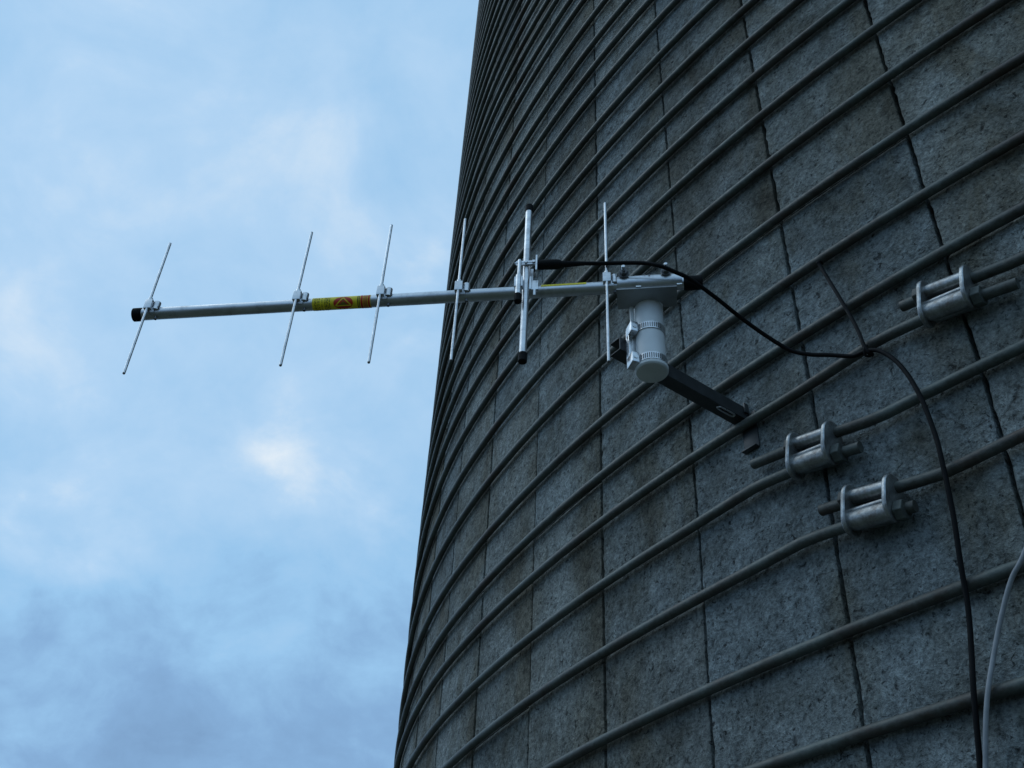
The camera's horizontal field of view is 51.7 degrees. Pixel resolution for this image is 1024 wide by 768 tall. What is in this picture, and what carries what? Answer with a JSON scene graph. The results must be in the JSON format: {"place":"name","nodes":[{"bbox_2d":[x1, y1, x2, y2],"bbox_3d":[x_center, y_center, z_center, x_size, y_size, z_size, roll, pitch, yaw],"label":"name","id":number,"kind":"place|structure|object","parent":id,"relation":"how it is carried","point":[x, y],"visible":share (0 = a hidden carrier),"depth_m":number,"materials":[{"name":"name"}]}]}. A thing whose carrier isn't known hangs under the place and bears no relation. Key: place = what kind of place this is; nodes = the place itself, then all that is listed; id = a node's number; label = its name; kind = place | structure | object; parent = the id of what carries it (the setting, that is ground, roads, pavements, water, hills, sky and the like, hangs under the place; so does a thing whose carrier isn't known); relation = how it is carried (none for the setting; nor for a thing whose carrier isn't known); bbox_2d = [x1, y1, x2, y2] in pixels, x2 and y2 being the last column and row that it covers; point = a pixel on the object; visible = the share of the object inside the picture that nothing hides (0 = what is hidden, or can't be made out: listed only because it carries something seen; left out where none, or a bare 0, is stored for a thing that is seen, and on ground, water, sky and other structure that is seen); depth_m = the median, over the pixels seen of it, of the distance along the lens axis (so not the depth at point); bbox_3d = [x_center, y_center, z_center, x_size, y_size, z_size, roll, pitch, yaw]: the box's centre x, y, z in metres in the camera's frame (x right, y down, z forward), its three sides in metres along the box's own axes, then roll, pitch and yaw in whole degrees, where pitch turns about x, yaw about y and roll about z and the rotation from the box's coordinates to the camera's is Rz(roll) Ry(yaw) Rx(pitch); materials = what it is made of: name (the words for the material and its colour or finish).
{"place":"outdoors","nodes":[
{"label":"outdoors","id":0,"kind":"place"},
{"bbox_2d":[0,0,478,767],"label":"sky","id":1,"kind":"structure","parent":0,"point":[209,546],"materials":[{"name":"blue"}]},
{"bbox_3d":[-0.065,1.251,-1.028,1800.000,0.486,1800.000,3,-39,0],"label":"ground","id":2,"kind":"structure","parent":0,"visible":0},
{"bbox_2d":[400,0,1023,767],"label":"concrete silo","id":3,"kind":"object","parent":2,"relation":"on","point":[910,662],"visible":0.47,"depth_m":1.75,"materials":[{"name":"grey concrete"}]},
{"bbox_2d":[470,0,483,74],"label":"silo hoop","id":4,"kind":"object","parent":3,"relation":"attached to","point":[477,26],"visible":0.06,"depth_m":5.14,"materials":[{"name":"metal"}]},
{"bbox_2d":[472,0,481,56],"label":"silo hoop","id":5,"kind":"object","parent":3,"relation":"attached to","point":[477,20],"visible":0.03,"depth_m":5.27,"materials":[{"name":"metal"}]},
{"bbox_2d":[467,0,487,101],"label":"silo hoop","id":6,"kind":"object","parent":3,"relation":"attached to","point":[484,9],"visible":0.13,"depth_m":4.90,"materials":[{"name":"metal"}]},
{"bbox_2d":[469,0,485,83],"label":"silo hoop","id":7,"kind":"object","parent":3,"relation":"attached to","point":[478,29],"visible":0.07,"depth_m":5.02,"materials":[{"name":"metal"}]},
{"bbox_2d":[465,0,490,119],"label":"silo hoop","id":8,"kind":"object","parent":3,"relation":"attached to","point":[487,8],"visible":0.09,"depth_m":4.77,"materials":[{"name":"metal"}]},
{"bbox_2d":[464,0,493,128],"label":"silo hoop","id":9,"kind":"object","parent":3,"relation":"attached to","point":[487,16],"visible":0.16,"depth_m":4.66,"materials":[{"name":"metal"}]},
{"bbox_2d":[462,0,498,146],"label":"silo hoop","id":10,"kind":"object","parent":3,"relation":"attached to","point":[495,3],"visible":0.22,"depth_m":4.56,"materials":[{"name":"metal"}]},
{"bbox_2d":[460,0,503,164],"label":"silo hoop","id":11,"kind":"object","parent":3,"relation":"attached to","point":[496,13],"visible":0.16,"depth_m":4.43,"materials":[{"name":"metal"}]},
{"bbox_2d":[458,0,508,182],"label":"silo hoop","id":12,"kind":"object","parent":3,"relation":"attached to","point":[499,18],"visible":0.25,"depth_m":4.32,"materials":[{"name":"metal"}]},
{"bbox_2d":[456,0,515,200],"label":"silo hoop","id":13,"kind":"object","parent":3,"relation":"attached to","point":[498,34],"visible":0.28,"depth_m":4.21,"materials":[{"name":"metal"}]},
{"bbox_2d":[454,0,522,218],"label":"silo hoop","id":14,"kind":"object","parent":3,"relation":"attached to","point":[501,42],"visible":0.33,"depth_m":4.10,"materials":[{"name":"metal"}]},
{"bbox_2d":[452,0,531,236],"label":"silo hoop","id":15,"kind":"object","parent":3,"relation":"attached to","point":[507,44],"visible":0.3,"depth_m":3.98,"materials":[{"name":"metal"}]},
{"bbox_2d":[450,0,539,254],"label":"silo hoop","id":16,"kind":"object","parent":3,"relation":"attached to","point":[508,56],"visible":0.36,"depth_m":3.89,"materials":[{"name":"metal"}]},
{"bbox_2d":[448,0,550,272],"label":"silo hoop","id":17,"kind":"object","parent":3,"relation":"attached to","point":[516,56],"visible":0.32,"depth_m":3.75,"materials":[{"name":"metal"}]},
{"bbox_2d":[446,0,559,290],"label":"silo hoop","id":18,"kind":"object","parent":3,"relation":"attached to","point":[551,8],"visible":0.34,"depth_m":3.70,"materials":[{"name":"metal"}]},
{"bbox_2d":[444,0,572,309],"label":"silo hoop","id":19,"kind":"object","parent":3,"relation":"attached to","point":[557,19],"visible":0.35,"depth_m":3.57,"materials":[{"name":"metal"}]},
{"bbox_2d":[441,0,586,336],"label":"silo hoop","id":20,"kind":"object","parent":3,"relation":"attached to","point":[563,29],"visible":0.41,"depth_m":3.47,"materials":[{"name":"metal"}]},
{"bbox_2d":[438,0,608,363],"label":"silo hoop","id":21,"kind":"object","parent":3,"relation":"attached to","point":[572,44],"visible":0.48,"depth_m":3.31,"materials":[{"name":"metal"}]},
{"bbox_2d":[435,0,631,389],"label":"silo hoop","id":22,"kind":"object","parent":3,"relation":"attached to","point":[624,4],"visible":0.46,"depth_m":3.15,"materials":[{"name":"metal"}]},
{"bbox_2d":[433,0,653,408],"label":"silo hoop","id":23,"kind":"object","parent":3,"relation":"attached to","point":[632,20],"visible":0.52,"depth_m":3.04,"materials":[{"name":"metal"}]},
{"bbox_2d":[430,0,680,437],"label":"silo hoop","id":24,"kind":"object","parent":3,"relation":"attached to","point":[644,34],"visible":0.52,"depth_m":2.93,"materials":[{"name":"metal"}]},
{"bbox_2d":[426,0,719,471],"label":"silo hoop","id":25,"kind":"object","parent":3,"relation":"attached to","point":[703,11],"visible":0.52,"depth_m":2.76,"materials":[{"name":"metal"}]},
{"bbox_2d":[423,0,759,499],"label":"silo hoop","id":26,"kind":"object","parent":3,"relation":"attached to","point":[710,40],"visible":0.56,"depth_m":2.62,"materials":[{"name":"metal"}]},
{"bbox_2d":[420,0,804,527],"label":"silo hoop","id":27,"kind":"object","parent":3,"relation":"attached to","point":[720,67],"visible":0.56,"depth_m":2.47,"materials":[{"name":"metal"}]},
{"bbox_2d":[416,0,856,562],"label":"silo hoop","id":28,"kind":"object","parent":3,"relation":"attached to","point":[753,77],"visible":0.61,"depth_m":2.34,"materials":[{"name":"metal"}]},
{"bbox_2d":[412,0,922,599],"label":"silo hoop","id":29,"kind":"object","parent":3,"relation":"attached to","point":[754,122],"visible":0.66,"depth_m":2.19,"materials":[{"name":"metal"}]},
{"bbox_2d":[610,337,759,454],"bbox_3d":[0.269,0.016,1.633,0.276,0.090,0.039,27,-45,-26],"label":"wall arm","id":30,"kind":"object","parent":3,"relation":"attached to","point":[681,383],"depth_m":1.67,"materials":[{"name":"paint"}]},
{"bbox_2d":[626,299,668,382],"bbox_3d":[0.205,-0.084,1.607,0.061,0.171,0.050,27,-45,-26],"label":"mounting pole","id":31,"kind":"object","parent":30,"relation":"attached to","point":[647,361],"visible":0.98,"depth_m":1.57,"materials":[{"name":"white plastic"}]},
{"bbox_2d":[122,202,702,374],"bbox_3d":[-0.163,-0.143,1.672,0.915,0.349,0.064,-3,-40,7],"label":"yagi antenna","id":32,"kind":"object","parent":31,"relation":"attached to","point":[664,286],"visible":0.99,"depth_m":1.65,"materials":[{"name":"metal"}]},
{"bbox_2d":[537,259,982,767],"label":"coax cable","id":33,"kind":"object","parent":32,"relation":"attached to","point":[550,264],"visible":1,"depth_m":1.38,"materials":[{"name":"black rubber"}]},
{"bbox_2d":[394,251,1023,767],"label":"silo hoop","id":34,"kind":"object","parent":3,"relation":"attached to","point":[896,331],"visible":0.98,"depth_m":1.73,"materials":[{"name":"metal"}]},
{"bbox_2d":[911,265,987,328],"bbox_3d":[0.602,-0.121,1.460,0.044,0.076,0.097,32,-37,-30],"label":"hoop lug","id":35,"kind":"object","parent":34,"relation":"attached to","point":[951,296],"visible":1,"depth_m":1.45,"materials":[{"name":"metal"}]},
{"bbox_2d":[394,201,1023,763],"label":"silo hoop","id":36,"kind":"object","parent":3,"relation":"attached to","point":[932,257],"visible":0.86,"depth_m":1.77,"materials":[{"name":"metal"}]},
{"bbox_2d":[408,0,1011,654],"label":"silo hoop","id":37,"kind":"object","parent":3,"relation":"attached to","point":[800,140],"visible":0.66,"depth_m":2.03,"materials":[{"name":"metal"}]},
{"bbox_2d":[398,130,1023,729],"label":"silo hoop","id":38,"kind":"object","parent":3,"relation":"attached to","point":[950,178],"visible":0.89,"depth_m":1.84,"materials":[{"name":"metal"}]},
{"bbox_2d":[816,261,873,356],"bbox_3d":[0.503,-0.121,1.613,0.021,0.255,0.070,14,-41,-14],"label":"cable tie","id":39,"kind":"object","parent":38,"relation":"hanging from","point":[866,351],"visible":1,"depth_m":1.59,"materials":[{"name":"black plastic"}]},
{"bbox_2d":[403,51,1023,685],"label":"silo hoop","id":40,"kind":"object","parent":3,"relation":"attached to","point":[979,83],"visible":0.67,"depth_m":1.89,"materials":[{"name":"metal"}]},
{"bbox_2d":[405,339,1023,767],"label":"silo hoop","id":41,"kind":"object","parent":3,"relation":"attached to","point":[929,391],"visible":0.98,"depth_m":1.62,"materials":[{"name":"metal"}]},
{"bbox_2d":[783,421,848,480],"bbox_3d":[0.435,0.096,1.523,0.044,0.076,0.096,29,-35,-28],"label":"hoop lug","id":42,"kind":"object","parent":41,"relation":"attached to","point":[823,445],"visible":0.98,"depth_m":1.51,"materials":[{"name":"metal"}]},
{"bbox_2d":[441,427,1023,767],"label":"silo hoop","id":43,"kind":"object","parent":3,"relation":"attached to","point":[988,451],"visible":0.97,"depth_m":1.54,"materials":[{"name":"metal"}]},
{"bbox_2d":[837,473,911,537],"bbox_3d":[0.476,0.161,1.397,0.044,0.076,0.097,30,-36,-29],"label":"hoop lug","id":44,"kind":"object","parent":43,"relation":"attached to","point":[888,508],"visible":0.94,"depth_m":1.39,"materials":[{"name":"metal"}]},
{"bbox_2d":[542,559,1023,767],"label":"silo hoop","id":45,"kind":"object","parent":3,"relation":"attached to","point":[934,597],"visible":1,"depth_m":1.40,"materials":[{"name":"metal"}]},
{"bbox_2d":[743,676,1023,767],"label":"silo hoop","id":46,"kind":"object","parent":3,"relation":"attached to","point":[999,691],"visible":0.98,"depth_m":1.25,"materials":[{"name":"metal"}]},
{"bbox_2d":[983,547,1023,767],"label":"grey cable","id":47,"kind":"object","parent":3,"relation":"attached to","point":[1016,568],"visible":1,"depth_m":1.18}
]}

